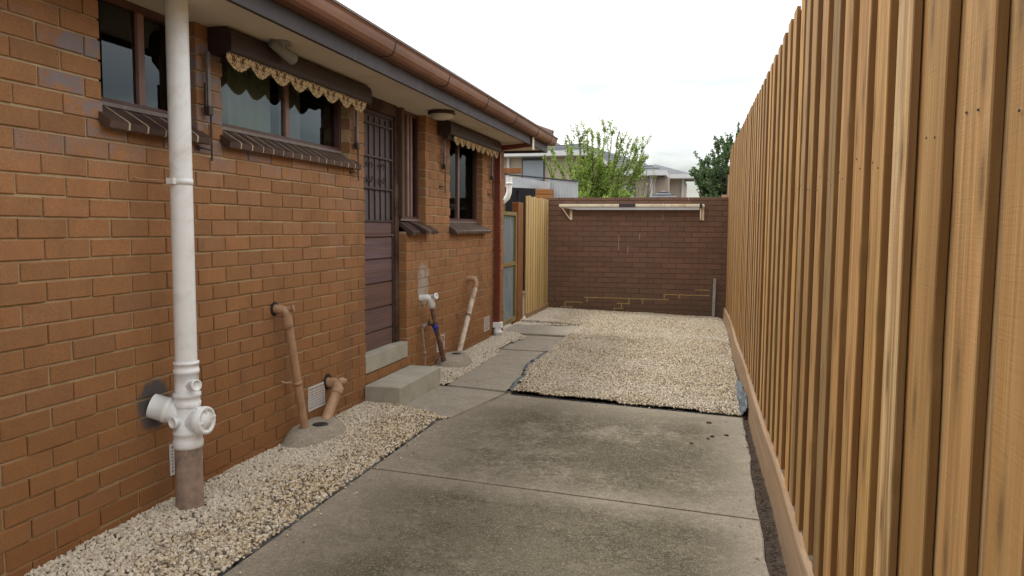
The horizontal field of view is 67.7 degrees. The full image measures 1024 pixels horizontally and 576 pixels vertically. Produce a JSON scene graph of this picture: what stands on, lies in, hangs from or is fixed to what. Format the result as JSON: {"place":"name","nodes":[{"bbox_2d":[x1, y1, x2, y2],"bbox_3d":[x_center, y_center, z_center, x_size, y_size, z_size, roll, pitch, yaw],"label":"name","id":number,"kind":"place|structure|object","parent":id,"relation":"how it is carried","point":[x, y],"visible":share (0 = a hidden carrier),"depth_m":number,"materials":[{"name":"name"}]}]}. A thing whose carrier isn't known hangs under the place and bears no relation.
{"place":"outdoors","nodes":[
{"label":"outdoors","id":0,"kind":"place"},
{"bbox_2d":[239,334,678,573],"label":"stray gravel","id":1,"kind":"structure","parent":0,"point":[314,525],"depth_m":4.51,"materials":[{"name":"beige gravel"}]},
{"bbox_2d":[217,291,812,575],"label":"ground","id":2,"kind":"structure","parent":0,"point":[593,400],"depth_m":6.80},
{"bbox_2d":[24,401,447,575],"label":"gravel strip","id":3,"kind":"object","parent":2,"relation":"on","point":[253,503],"visible":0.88,"depth_m":3.75,"materials":[{"name":"beige gravel"}]},
{"bbox_2d":[280,416,346,448],"bbox_3d":[-1.266,0.968,5.069,0.291,0.136,0.715,2,5,14],"label":"gully surround","id":4,"kind":"object","parent":3,"relation":"on","point":[319,430],"visible":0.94,"depth_m":4.93,"materials":[{"name":"grey concrete"}]},
{"bbox_2d":[0,0,557,575],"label":"brick house","id":5,"kind":"structure","parent":2,"relation":"on","point":[316,234],"depth_m":4.12,"materials":[{"name":"brick"}]},
{"bbox_2d":[96,0,167,114],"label":"window","id":6,"kind":"structure","parent":5,"relation":"in","point":[136,12],"depth_m":3.67,"materials":[{"name":"brown wood"}]},
{"bbox_2d":[133,0,215,510],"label":"soil pipe","id":7,"kind":"object","parent":5,"relation":"attached to","point":[186,416],"visible":0.98,"depth_m":3.65,"materials":[{"name":"white plastic"}]},
{"bbox_2d":[219,58,340,150],"bbox_3d":[-1.530,-1.182,4.944,0.125,0.550,1.590,2,5,14],"label":"window","id":8,"kind":"structure","parent":5,"relation":"in","point":[245,97],"depth_m":4.83,"materials":[{"name":"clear glass"}]},
{"bbox_2d":[268,39,297,64],"bbox_3d":[-1.304,-1.357,4.387,0.100,0.109,0.204,2,5,14],"label":"floodlight","id":9,"kind":"object","parent":5,"relation":"attached to","point":[286,54],"visible":1,"depth_m":4.35,"materials":[{"name":"beige plastic"}]},
{"bbox_2d":[196,27,371,180],"bbox_3d":[-1.345,-1.088,4.833,0.142,0.704,1.868,2,5,14],"label":"awning","id":10,"kind":"object","parent":5,"relation":"attached to","point":[237,51],"depth_m":4.45,"materials":[{"name":"brown metal"}]},
{"bbox_2d":[270,302,308,428],"bbox_3d":[-1.399,0.515,4.849,0.144,0.876,0.284,2,5,14],"label":"waste pipe","id":11,"kind":"object","parent":5,"relation":"attached to","point":[286,317],"visible":0.98,"depth_m":4.80,"materials":[{"name":"brown plastic"}]},
{"bbox_2d":[321,373,346,418],"bbox_3d":[-1.286,0.807,5.328,0.140,0.378,0.362,2,5,14],"label":"waste pipe","id":12,"kind":"object","parent":5,"relation":"attached to","point":[336,385],"visible":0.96,"depth_m":5.36,"materials":[{"name":"brown plastic"}]},
{"bbox_2d":[363,108,393,351],"bbox_3d":[-1.155,-0.472,6.357,0.038,1.975,0.800,2,5,14],"label":"door","id":13,"kind":"structure","parent":5,"relation":"in","point":[378,158],"depth_m":6.45,"materials":[{"name":"brown"}]},
{"bbox_2d":[399,110,418,218],"bbox_3d":[-0.966,-1.125,7.054,0.052,0.990,0.453,2,5,14],"label":"window","id":14,"kind":"structure","parent":5,"relation":"in","point":[411,120],"depth_m":7.11,"materials":[{"name":"brown wood"}]},
{"bbox_2d":[418,293,445,361],"bbox_3d":[-0.742,0.391,7.374,0.187,0.727,0.458,2,5,14],"label":"waste pipe","id":15,"kind":"object","parent":5,"relation":"attached to","point":[430,298],"visible":1,"depth_m":7.25,"materials":[{"name":"white plastic"}]},
{"bbox_2d":[428,109,454,120],"bbox_3d":[-0.641,-1.566,6.928,0.249,0.082,0.249,2,5,14],"label":"ceiling light","id":16,"kind":"object","parent":5,"relation":"attached to","point":[441,114],"visible":1,"depth_m":6.84,"materials":[{"name":"beige glass"}]},
{"bbox_2d":[449,143,476,221],"bbox_3d":[-0.592,-1.241,8.534,0.052,0.990,1.220,2,5,14],"label":"window","id":17,"kind":"structure","parent":5,"relation":"in","point":[474,153],"depth_m":8.86,"materials":[{"name":"brown wood"}]},
{"bbox_2d":[456,276,478,350],"bbox_3d":[-0.515,0.288,8.341,0.145,0.812,0.639,2,5,14],"label":"waste pipe","id":18,"kind":"object","parent":5,"relation":"attached to","point":[475,286],"visible":0.97,"depth_m":8.35,"materials":[{"name":"plastic"}]},
{"bbox_2d":[437,120,501,198],"bbox_3d":[-0.431,-1.370,8.453,0.142,0.704,1.940,2,5,14],"label":"awning","id":19,"kind":"object","parent":5,"relation":"attached to","point":[457,134],"depth_m":8.03,"materials":[{"name":"brown metal"}]},
{"bbox_2d":[504,177,512,203],"bbox_3d":[-0.115,-1.562,12.319,0.250,0.444,0.104,2,5,14],"label":"pvc elbow","id":20,"kind":"object","parent":5,"relation":"attached to","point":[509,183],"visible":0.74,"depth_m":12.27,"materials":[{"name":"white plastic"}]},
{"bbox_2d":[503,211,516,325],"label":"side gate","id":21,"kind":"structure","parent":5,"relation":"attached to","point":[509,243],"depth_m":10.87,"materials":[{"name":"grey metal"}]},
{"bbox_2d":[493,137,533,335],"bbox_3d":[0.013,-0.608,9.569,0.503,2.526,0.116,2,5,14],"label":"downpipe","id":22,"kind":"object","parent":5,"relation":"attached to","point":[497,326],"visible":0.91,"depth_m":9.59,"materials":[{"name":"brown metal"}]},
{"bbox_2d":[405,386,505,426],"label":"path slab","id":23,"kind":"structure","parent":2,"relation":"on","point":[450,402],"depth_m":6.30,"materials":[{"name":"grey concrete"}]},
{"bbox_2d":[365,365,439,405],"bbox_3d":[-0.905,0.862,6.465,0.301,0.243,0.950,2,5,14],"label":"concrete step","id":24,"kind":"object","parent":23,"relation":"on","point":[408,384],"visible":0.69,"depth_m":6.24,"materials":[{"name":"grey concrete"}]},
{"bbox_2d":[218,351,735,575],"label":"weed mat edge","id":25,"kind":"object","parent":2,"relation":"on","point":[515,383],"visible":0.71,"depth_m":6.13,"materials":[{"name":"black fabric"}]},
{"bbox_2d":[432,330,526,384],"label":"gravel by path","id":26,"kind":"structure","parent":2,"relation":"on","point":[490,347],"depth_m":8.46,"materials":[{"name":"beige gravel"}]},
{"bbox_2d":[421,319,437,365],"bbox_3d":[-0.793,0.569,7.246,0.066,0.547,0.242,3,5,31],"label":"garden tap","id":27,"kind":"object","parent":26,"relation":"on","point":[434,327],"visible":0.88,"depth_m":7.19,"materials":[{"name":"metal"}]},
{"bbox_2d":[436,351,471,367],"bbox_3d":[-0.559,0.750,7.816,0.317,0.147,0.726,2,5,14],"label":"gully surround","id":28,"kind":"object","parent":26,"relation":"on","point":[458,359],"visible":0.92,"depth_m":7.66,"materials":[{"name":"beige concrete"}]},
{"bbox_2d":[447,350,542,393],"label":"path slab","id":29,"kind":"structure","parent":2,"relation":"on","point":[503,373],"depth_m":7.47,"materials":[{"name":"grey concrete"}]},
{"bbox_2d":[223,469,768,575],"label":"driveway slab","id":30,"kind":"structure","parent":2,"relation":"on","point":[385,523],"depth_m":3.60,"materials":[{"name":"concrete"}]},
{"bbox_2d":[503,168,521,210],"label":"timber beam","id":31,"kind":"structure","parent":2,"relation":"on","point":[512,170],"depth_m":13.62,"materials":[{"name":"brown wood"}]},
{"bbox_2d":[511,202,522,323],"bbox_3d":[0.079,-0.308,11.339,0.100,1.915,0.310,2,5,14],"label":"gate post","id":32,"kind":"object","parent":2,"relation":"on","point":[517,207],"visible":0.5,"depth_m":11.25,"materials":[{"name":"grey metal"}]},
{"bbox_2d":[501,335,563,351],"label":"path slab","id":33,"kind":"structure","parent":2,"relation":"on","point":[536,343],"depth_m":9.38,"materials":[{"name":"grey concrete"}]},
{"bbox_2d":[524,195,548,317],"bbox_3d":[0.410,-0.467,12.303,0.060,1.983,1.700,2,5,14],"label":"paling screen","id":34,"kind":"object","parent":2,"relation":"on","point":[536,252],"visible":0.9,"depth_m":12.18,"materials":[{"name":"yellow wood"}]},
{"bbox_2d":[502,324,577,336],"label":"path slab","id":35,"kind":"structure","parent":2,"relation":"on","point":[548,330],"depth_m":10.58,"materials":[{"name":"grey concrete"}]},
{"bbox_2d":[505,174,579,290],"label":"metal shed","id":36,"kind":"structure","parent":2,"relation":"on","point":[522,188],"depth_m":15.16,"materials":[{"name":"grey metal"}]},
{"bbox_2d":[503,143,616,181],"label":"townhouse","id":37,"kind":"structure","parent":2,"relation":"on","point":[531,164],"depth_m":24.24,"materials":[{"name":"grey tile"}]},
{"bbox_2d":[522,158,544,180],"bbox_3d":[0.671,-3.340,24.353,0.740,1.600,0.060,2,5,14],"label":"window","id":38,"kind":"structure","parent":37,"relation":"in","point":[530,166],"depth_m":24.28,"materials":[{"name":"grey glass"}]},
{"bbox_2d":[371,393,759,520],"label":"driveway slab","id":39,"kind":"structure","parent":2,"relation":"on","point":[638,455],"depth_m":4.93,"materials":[{"name":"concrete"}]},
{"bbox_2d":[542,118,651,197],"bbox_3d":[2.147,-2.303,20.103,2.805,4.435,1.848,0,5,-5],"label":"deciduous tree","id":40,"kind":"object","parent":2,"relation":"on","point":[605,181],"visible":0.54,"depth_m":19.75,"materials":[{"name":"green plant"}]},
{"bbox_2d":[578,182,637,197],"bbox_3d":[2.244,-1.252,18.510,1.649,2.593,0.871,2,5,14],"label":"shrub","id":41,"kind":"object","parent":2,"relation":"on","point":[588,191],"visible":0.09,"depth_m":18.32,"materials":[{"name":"green plant"}]},
{"bbox_2d":[513,307,740,415],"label":"gravel yard","id":42,"kind":"structure","parent":2,"relation":"on","point":[660,360],"depth_m":8.16,"materials":[{"name":"beige gravel"}]},
{"bbox_2d":[548,301,559,307],"bbox_3d":[0.685,0.290,13.091,0.401,0.166,0.165,2,5,14],"label":"dry weed","id":43,"kind":"object","parent":42,"relation":"on","point":[550,306],"visible":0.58,"depth_m":13.09,"materials":[{"name":"brown plant"}]},
{"bbox_2d":[712,279,715,316],"bbox_3d":[3.306,0.199,12.493,0.055,0.705,0.035,2,5,14],"label":"steel stake","id":44,"kind":"object","parent":42,"relation":"on","point":[713,299],"visible":0.96,"depth_m":12.47,"materials":[{"name":"grey metal"}]},
{"bbox_2d":[735,380,746,415],"bbox_3d":[2.020,0.906,6.755,0.072,0.110,1.523,2,5,14],"label":"crumpled weed mat","id":45,"kind":"object","parent":42,"relation":"on","point":[741,397],"visible":0.99,"depth_m":6.48,"materials":[{"name":"grey fabric"}]},
{"bbox_2d":[568,143,695,196],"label":"townhouse","id":46,"kind":"structure","parent":2,"relation":"on","point":[669,182],"depth_m":30.87,"materials":[{"name":"grey tile"}]},
{"bbox_2d":[621,184,635,196],"bbox_3d":[4.656,-3.532,30.564,0.560,1.250,0.065,2,5,14],"label":"window","id":47,"kind":"structure","parent":46,"relation":"in","point":[625,184],"depth_m":30.48,"materials":[{"name":"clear glass"}]},
{"bbox_2d":[546,197,728,318],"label":"brick wall","id":48,"kind":"structure","parent":2,"relation":"on","point":[673,262],"depth_m":12.76,"materials":[{"name":"brown brick"}]},
{"bbox_2d":[558,204,704,220],"bbox_3d":[1.959,-1.262,12.678,2.415,0.272,0.135,2,5,14],"label":"folding clothesline","id":49,"kind":"object","parent":48,"relation":"attached to","point":[633,206],"visible":1,"depth_m":12.60,"materials":[{"name":"beige metal"}]},
{"bbox_2d":[632,166,655,196],"bbox_3d":[3.188,-1.480,18.738,0.559,3.021,0.556,3,5,29],"label":"sapling","id":50,"kind":"object","parent":2,"relation":"on","point":[643,188],"visible":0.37,"depth_m":18.55,"materials":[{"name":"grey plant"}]},
{"bbox_2d":[688,121,739,199],"bbox_3d":[6.838,-2.812,23.932,2.572,4.909,2.641,2,5,14],"label":"evergreen tree","id":51,"kind":"object","parent":2,"relation":"on","point":[711,182],"visible":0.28,"depth_m":23.52,"materials":[{"name":"green plant"}]},
{"bbox_2d":[721,175,728,196],"bbox_3d":[3.822,-0.725,13.081,0.498,2.420,0.070,2,5,14],"label":"neighbour fence","id":52,"kind":"object","parent":2,"relation":"on","point":[727,195],"visible":0.08,"depth_m":13.01,"materials":[{"name":"beige wood"}]},
{"bbox_2d":[734,370,786,575],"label":"soil strip","id":53,"kind":"object","parent":2,"relation":"on","point":[779,556],"visible":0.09,"depth_m":3.98,"materials":[{"name":"brown soil"}]},
{"bbox_2d":[726,346,786,575],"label":"leaf litter","id":54,"kind":"object","parent":53,"relation":"on","point":[767,527],"visible":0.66,"depth_m":4.09,"materials":[{"name":"brown plant"}]},
{"bbox_2d":[723,0,1023,575],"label":"timber fence","id":55,"kind":"object","parent":2,"relation":"on","point":[873,318],"visible":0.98,"depth_m":1.81,"materials":[{"name":"brown wood"}]},
{"bbox_2d":[337,0,801,199],"label":"sky","id":56,"kind":"structure","parent":0,"point":[684,74],"materials":[{"name":"white"}]}
]}

